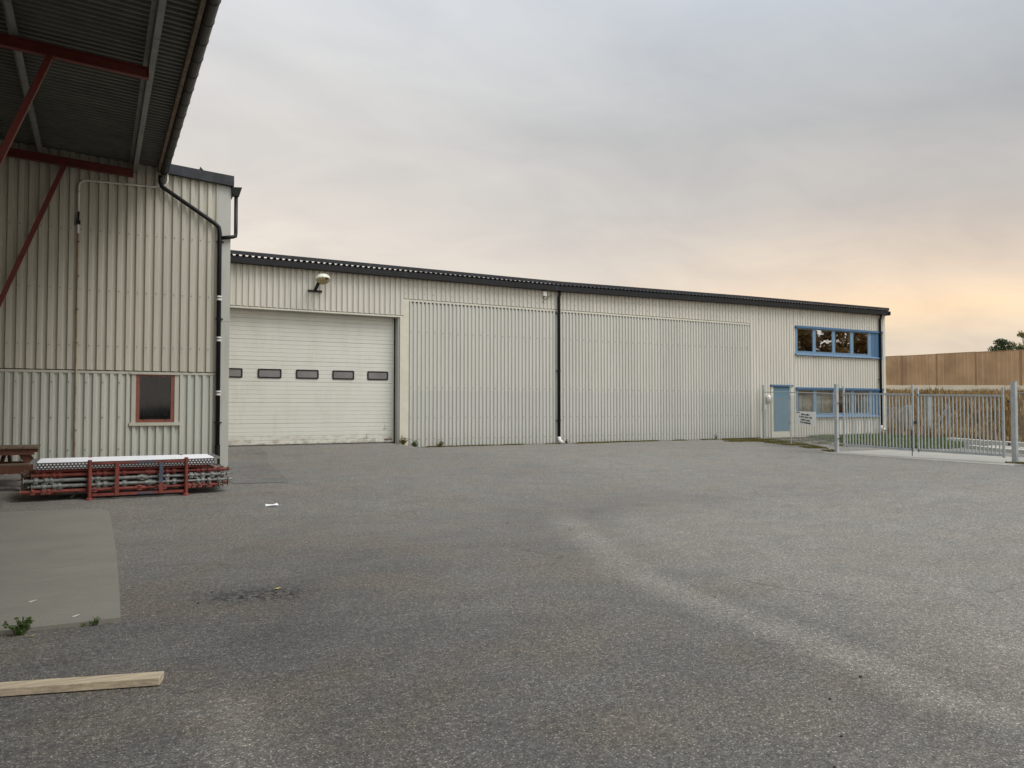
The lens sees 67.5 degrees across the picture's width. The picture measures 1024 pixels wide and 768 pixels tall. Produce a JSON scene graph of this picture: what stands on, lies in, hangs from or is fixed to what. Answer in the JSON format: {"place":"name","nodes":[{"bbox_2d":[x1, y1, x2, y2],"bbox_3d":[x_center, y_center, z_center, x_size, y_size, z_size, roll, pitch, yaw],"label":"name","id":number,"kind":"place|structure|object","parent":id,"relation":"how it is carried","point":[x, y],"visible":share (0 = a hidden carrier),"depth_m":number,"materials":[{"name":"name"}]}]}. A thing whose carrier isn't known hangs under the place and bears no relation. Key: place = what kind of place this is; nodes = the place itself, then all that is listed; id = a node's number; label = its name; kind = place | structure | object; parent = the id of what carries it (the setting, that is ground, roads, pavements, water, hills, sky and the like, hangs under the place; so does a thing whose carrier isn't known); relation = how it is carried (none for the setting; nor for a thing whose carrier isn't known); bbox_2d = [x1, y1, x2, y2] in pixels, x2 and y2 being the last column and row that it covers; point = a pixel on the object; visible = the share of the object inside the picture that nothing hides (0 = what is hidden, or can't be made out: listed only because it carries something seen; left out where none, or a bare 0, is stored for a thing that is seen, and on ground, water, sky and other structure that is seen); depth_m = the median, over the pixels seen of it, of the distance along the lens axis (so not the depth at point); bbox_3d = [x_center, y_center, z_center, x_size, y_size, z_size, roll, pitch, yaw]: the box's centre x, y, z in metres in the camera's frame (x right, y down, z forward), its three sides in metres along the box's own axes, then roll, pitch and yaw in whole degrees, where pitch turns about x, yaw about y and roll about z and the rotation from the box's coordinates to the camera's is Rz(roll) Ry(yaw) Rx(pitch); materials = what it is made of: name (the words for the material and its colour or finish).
{"place":"outdoors","nodes":[
{"label":"outdoors","id":0,"kind":"place"},
{"bbox_2d":[0,434,1023,767],"bbox_3d":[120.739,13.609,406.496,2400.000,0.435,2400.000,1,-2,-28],"label":"ground","id":1,"kind":"structure","parent":0,"point":[692,604],"depth_m":5.83,"materials":[{"name":"grey asphalt"}]},
{"bbox_2d":[1,616,34,634],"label":"weed","id":2,"kind":"object","parent":1,"relation":"on","point":[19,628],"visible":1,"depth_m":5.37,"materials":[{"name":"green plant"}]},
{"bbox_2d":[0,444,40,488],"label":"picnic table","id":3,"kind":"object","parent":1,"relation":"on","point":[25,453],"visible":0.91,"depth_m":13.56,"materials":[{"name":"brown wood"}]},
{"bbox_2d":[0,509,119,634],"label":"concrete slab","id":4,"kind":"structure","parent":1,"relation":"on","point":[60,567],"depth_m":7.42,"materials":[{"name":"grey concrete"}]},
{"bbox_2d":[0,671,163,696],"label":"timber plank","id":5,"kind":"object","parent":1,"relation":"on","point":[42,686],"visible":1,"depth_m":4.33,"materials":[{"name":"brown wood"}]},
{"bbox_2d":[89,616,100,624],"bbox_3d":[-3.054,1.738,5.608,0.080,0.069,0.048,1,-2,-28],"label":"weed","id":6,"kind":"object","parent":1,"relation":"on","point":[95,622],"visible":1,"depth_m":5.61,"materials":[{"name":"green plant"}]},
{"bbox_2d":[0,139,241,474],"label":"corrugated shed","id":7,"kind":"structure","parent":1,"relation":"on","point":[114,321],"depth_m":16.44,"materials":[{"name":"grey metal"}]},
{"bbox_2d":[0,0,220,306],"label":"canopy","id":8,"kind":"object","parent":7,"relation":"attached to","point":[115,80],"visible":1,"depth_m":12.24,"materials":[{"name":"metal"}]},
{"bbox_2d":[135,374,174,421],"bbox_3d":[-7.835,0.315,16.820,0.766,1.042,0.125,1,-2,-28],"label":"window","id":9,"kind":"structure","parent":7,"relation":"in","point":[154,393],"depth_m":16.85,"materials":[{"name":"black glass"}]},
{"bbox_2d":[70,454,189,499],"bbox_3d":[-6.519,1.575,13.100,1.794,0.645,1.050,1,-2,-28],"label":"stacking rack","id":10,"kind":"object","parent":1,"relation":"on","point":[184,489],"visible":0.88,"depth_m":12.68,"materials":[{"name":"red metal"}]},
{"bbox_2d":[16,481,222,496],"bbox_3d":[-6.418,1.731,12.723,3.060,0.102,0.140,1,-34,-28],"label":"steel prop","id":11,"kind":"object","parent":10,"relation":"on","point":[49,491],"visible":0.98,"depth_m":12.60,"materials":[{"name":"red paint"}]},
{"bbox_2d":[27,476,231,489],"bbox_3d":[-6.287,1.651,12.797,3.060,0.102,0.140,1,-2,-28],"label":"steel prop","id":12,"kind":"object","parent":11,"relation":"on","point":[123,483],"visible":1,"depth_m":12.69,"materials":[{"name":"metal"}]},
{"bbox_2d":[19,471,225,484],"bbox_3d":[-6.385,1.558,12.746,3.060,0.102,0.140,1,-18,-28],"label":"steel prop","id":13,"kind":"object","parent":12,"relation":"on","point":[36,481],"visible":0.97,"depth_m":12.62,"materials":[{"name":"metal"}]},
{"bbox_2d":[27,466,231,479],"bbox_3d":[-6.290,1.475,12.801,3.060,0.102,0.140,1,12,-28],"label":"steel prop","id":14,"kind":"object","parent":13,"relation":"on","point":[54,475],"visible":1,"depth_m":12.70,"materials":[{"name":"red paint"}]},
{"bbox_2d":[34,464,206,473],"bbox_3d":[-6.438,1.405,12.728,2.550,0.070,0.048,1,-2,-28],"label":"ledger bar","id":15,"kind":"object","parent":14,"relation":"on","point":[107,469],"visible":1,"depth_m":12.67,"materials":[{"name":"red paint"}]},
{"bbox_2d":[33,454,214,460],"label":"scaffold deck","id":16,"kind":"structure","parent":10,"relation":"on","point":[123,456],"depth_m":13.44,"materials":[{"name":"metal"}]},
{"bbox_2d":[32,455,216,463],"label":"scaffold deck","id":17,"kind":"structure","parent":10,"relation":"on","point":[121,457],"depth_m":13.15,"materials":[{"name":"metal"}]},
{"bbox_2d":[30,456,219,469],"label":"scaffold deck","id":18,"kind":"structure","parent":10,"relation":"on","point":[79,464],"depth_m":12.66,"materials":[{"name":"metal"}]},
{"bbox_2d":[26,481,226,495],"bbox_3d":[-6.403,1.743,12.854,3.060,0.102,0.140,1,4,-28],"label":"steel prop","id":19,"kind":"object","parent":10,"relation":"on","point":[146,485],"visible":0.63,"depth_m":12.97,"materials":[{"name":"red paint"}]},
{"bbox_2d":[29,476,227,488],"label":"steel prop","id":20,"kind":"object","parent":19,"relation":"on","point":[121,481],"visible":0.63,"depth_m":12.77,"materials":[{"name":"metal"}]},
{"bbox_2d":[22,471,226,483],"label":"steel prop","id":21,"kind":"object","parent":20,"relation":"on","point":[134,475],"visible":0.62,"depth_m":12.86,"materials":[{"name":"metal"}]},
{"bbox_2d":[23,465,223,478],"bbox_3d":[-6.401,1.479,12.863,3.060,0.102,0.140,1,-35,-28],"label":"steel prop","id":22,"kind":"object","parent":21,"relation":"on","point":[120,470],"visible":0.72,"depth_m":12.84,"materials":[{"name":"red paint"}]},
{"bbox_2d":[35,480,230,489],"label":"steel prop","id":23,"kind":"object","parent":10,"relation":"on","point":[227,482],"visible":0.2,"depth_m":13.17,"materials":[{"name":"red paint"}]},
{"bbox_2d":[19,475,219,489],"bbox_3d":[-6.503,1.655,12.926,3.060,0.102,0.140,1,21,-28],"label":"steel prop","id":24,"kind":"object","parent":23,"relation":"on","point":[24,486],"visible":0.22,"depth_m":12.93,"materials":[{"name":"metal"}]},
{"bbox_2d":[32,470,229,483],"bbox_3d":[-6.389,1.565,12.991,3.060,0.102,0.140,1,28,-28],"label":"steel prop","id":25,"kind":"object","parent":24,"relation":"on","point":[137,474],"visible":0.11,"depth_m":13.00,"materials":[{"name":"metal"}]},
{"bbox_2d":[26,466,225,474],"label":"steel prop","id":26,"kind":"object","parent":25,"relation":"on","point":[121,470],"visible":0.12,"depth_m":12.84,"materials":[{"name":"red paint"}]},
{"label":"steel prop","id":27,"kind":"object","parent":10,"relation":"on","visible":0},
{"bbox_2d":[30,475,223,488],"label":"steel prop","id":28,"kind":"object","parent":27,"relation":"on","point":[119,480],"visible":0.13,"depth_m":12.84,"materials":[{"name":"red paint"}]},
{"bbox_2d":[18,472,188,483],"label":"steel prop","id":29,"kind":"object","parent":28,"relation":"on","point":[72,476],"visible":0.1,"depth_m":12.65,"materials":[{"name":"red paint"}]},
{"bbox_2d":[224,447,287,483],"bbox_3d":[-6.431,1.861,18.416,1.542,0.296,8.142,1,-2,-24],"label":"asphalt patch","id":30,"kind":"object","parent":1,"relation":"on","point":[249,464],"visible":0.83,"depth_m":17.26,"materials":[{"name":"grey asphalt"}]},
{"bbox_2d":[399,436,407,444],"bbox_3d":[-3.466,1.803,24.599,0.342,0.299,0.263,1,-2,-19],"label":"weed","id":31,"kind":"object","parent":1,"relation":"on","point":[403,441],"visible":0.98,"depth_m":24.57,"materials":[{"name":"green plant"}]},
{"bbox_2d":[411,440,418,446],"bbox_3d":[-3.147,1.921,24.757,0.265,0.240,0.243,1,-2,-28],"label":"weed","id":32,"kind":"object","parent":1,"relation":"on","point":[414,444],"visible":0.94,"depth_m":24.73,"materials":[{"name":"green plant"}]},
{"bbox_2d":[228,250,890,446],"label":"warehouse","id":33,"kind":"structure","parent":1,"relation":"on","point":[360,354],"depth_m":26.80,"materials":[{"name":"grey metal"}]},
{"bbox_2d":[228,309,394,446],"bbox_3d":[-6.333,-0.139,23.653,5.700,4.100,0.042,1,-2,-28],"label":"sectional door","id":34,"kind":"structure","parent":33,"relation":"in","point":[295,378],"depth_m":23.69,"materials":[{"name":"white metal"}]},
{"bbox_2d":[308,274,329,292],"bbox_3d":[-5.809,-3.074,23.290,0.792,0.505,0.450,-2,-2,42],"label":"flood light","id":35,"kind":"object","parent":33,"relation":"attached to","point":[322,279],"visible":1,"depth_m":23.11,"materials":[{"name":"white plastic"}]},
{"bbox_2d":[542,291,550,302],"bbox_3d":[1.266,-3.102,27.410,0.394,0.390,0.119,1,-2,-28],"label":"motion sensor","id":36,"kind":"object","parent":33,"relation":"attached to","point":[544,293],"visible":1,"depth_m":27.32,"materials":[{"name":"white plastic"}]},
{"bbox_2d":[773,387,789,430],"bbox_3d":[11.581,1.085,33.000,0.998,1.905,0.082,1,-2,-28],"label":"side door","id":37,"kind":"structure","parent":33,"relation":"in","point":[775,389],"depth_m":32.98,"materials":[{"name":"blue paint"}]},
{"bbox_2d":[795,325,883,358],"bbox_3d":[14.937,-1.871,34.854,5.860,1.295,0.205,1,-2,-28],"label":"window","id":38,"kind":"structure","parent":33,"relation":"in","point":[809,340],"depth_m":34.73,"materials":[{"name":"blue glass"}]},
{"bbox_2d":[795,387,884,416],"bbox_3d":[14.937,0.838,34.773,5.860,1.315,0.205,1,-2,-28],"label":"window","id":39,"kind":"structure","parent":33,"relation":"in","point":[870,390],"depth_m":35.08,"materials":[{"name":"blue glass"}]},
{"bbox_2d":[427,437,1023,463],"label":"moss","id":40,"kind":"object","parent":1,"relation":"on","point":[774,441],"visible":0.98,"depth_m":28.66,"materials":[{"name":"green plant"}]},
{"bbox_2d":[762,385,834,447],"bbox_3d":[10.371,1.111,28.108,0.096,2.370,8.270,0,-2,3],"label":"side fence","id":41,"kind":"object","parent":1,"relation":"on","point":[769,414],"visible":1,"depth_m":28.32,"materials":[{"name":"silver metal"}]},
{"bbox_2d":[795,411,815,425],"bbox_3d":[10.239,1.200,26.770,0.010,0.500,2.303,0,-2,3],"label":"notice sign","id":42,"kind":"object","parent":41,"relation":"attached to","point":[805,418],"visible":1,"depth_m":26.71,"materials":[{"name":"white metal"}]},
{"bbox_2d":[887,405,911,429],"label":"gate","id":43,"kind":"structure","parent":1,"relation":"on","point":[903,417],"depth_m":36.50,"materials":[{"name":"metal"}]},
{"bbox_2d":[822,452,1014,465],"bbox_3d":[10.852,2.059,21.074,0.110,0.050,5.812,1,-2,-25],"label":"kerb strip","id":44,"kind":"object","parent":1,"relation":"on","point":[921,459],"visible":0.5,"depth_m":20.55,"materials":[{"name":"concrete"}]},
{"bbox_2d":[830,450,1023,464],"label":"gate threshold","id":45,"kind":"object","parent":1,"relation":"on","point":[955,457],"visible":0.92,"depth_m":21.76,"materials":[{"name":"concrete"}]},
{"bbox_2d":[834,384,841,451],"bbox_3d":[10.151,1.076,23.846,0.108,2.142,0.221,1,-2,-28],"label":"gate post","id":46,"kind":"object","parent":45,"relation":"on","point":[836,412],"visible":0.97,"depth_m":23.86,"materials":[{"name":"metal"}]},
{"bbox_2d":[842,384,914,455],"bbox_3d":[10.777,1.051,22.652,0.086,2.020,2.316,1,-2,-28],"label":"gate leaf","id":47,"kind":"object","parent":46,"relation":"attached to","point":[912,449],"visible":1,"depth_m":22.57,"materials":[{"name":"grey metal"}]},
{"bbox_2d":[1007,381,1018,461],"bbox_3d":[12.611,0.975,19.310,0.123,2.072,0.228,1,-2,-28],"label":"gate post","id":48,"kind":"object","parent":45,"relation":"on","point":[1014,421],"visible":0.84,"depth_m":19.23,"materials":[{"name":"metal"}]},
{"bbox_2d":[914,387,1005,457],"bbox_3d":[11.934,0.998,20.542,0.075,1.820,2.424,1,-2,-28],"label":"gate leaf","id":49,"kind":"object","parent":48,"relation":"attached to","point":[1002,455],"visible":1,"depth_m":20.44,"materials":[{"name":"grey metal"}]},
{"bbox_2d":[926,397,950,427],"bbox_3d":[19.288,1.555,34.586,0.217,1.970,1.053,1,-2,-31],"label":"corner post","id":50,"kind":"object","parent":1,"relation":"on","point":[947,408],"visible":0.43,"depth_m":34.88,"materials":[{"name":"metal"}]},
{"bbox_2d":[947,438,1023,446],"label":"kerb","id":51,"kind":"structure","parent":1,"relation":"on","point":[997,443],"depth_m":28.42,"materials":[{"name":"concrete"}]},
{"bbox_2d":[967,445,1023,452],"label":"kerb","id":52,"kind":"structure","parent":1,"relation":"on","point":[1010,450],"depth_m":24.62,"materials":[{"name":"concrete"}]},
{"bbox_2d":[1017,392,1023,458],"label":"fence","id":53,"kind":"object","parent":1,"relation":"on","point":[1020,423],"visible":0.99,"depth_m":19.12,"materials":[{"name":"silver metal"}]},
{"bbox_2d":[171,0,1023,385],"label":"sky","id":54,"kind":"structure","parent":0,"point":[850,152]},
{"bbox_2d":[808,432,965,447],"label":"verge grass","id":55,"kind":"structure","parent":0,"point":[937,446],"depth_m":29.71,"materials":[{"name":"plant"}]},
{"bbox_2d":[774,386,1023,441],"bbox_3d":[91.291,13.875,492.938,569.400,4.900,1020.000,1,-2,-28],"label":"grass bank","id":56,"kind":"structure","parent":0,"point":[959,414],"depth_m":40.91,"materials":[{"name":"plant"}]},
{"bbox_2d":[886,349,1023,390],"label":"noise barrier","id":57,"kind":"object","parent":56,"relation":"on","point":[962,371],"visible":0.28,"depth_m":71.70,"materials":[{"name":"wood"}]},
{"bbox_2d":[987,338,1023,385],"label":"pine tree","id":58,"kind":"object","parent":56,"relation":"on","point":[1002,343],"visible":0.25,"depth_m":99.82,"materials":[{"name":"green plant"}]},
{"bbox_2d":[1010,330,1023,349],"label":"birch tree","id":59,"kind":"object","parent":56,"relation":"on","point":[1021,334],"visible":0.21,"depth_m":108.05,"materials":[{"name":"green plant"}]},
{"bbox_2d":[989,445,1023,449],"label":"pavement","id":60,"kind":"structure","parent":0,"point":[1008,447],"depth_m":27.00,"materials":[{"name":"grey concrete"}]}
]}

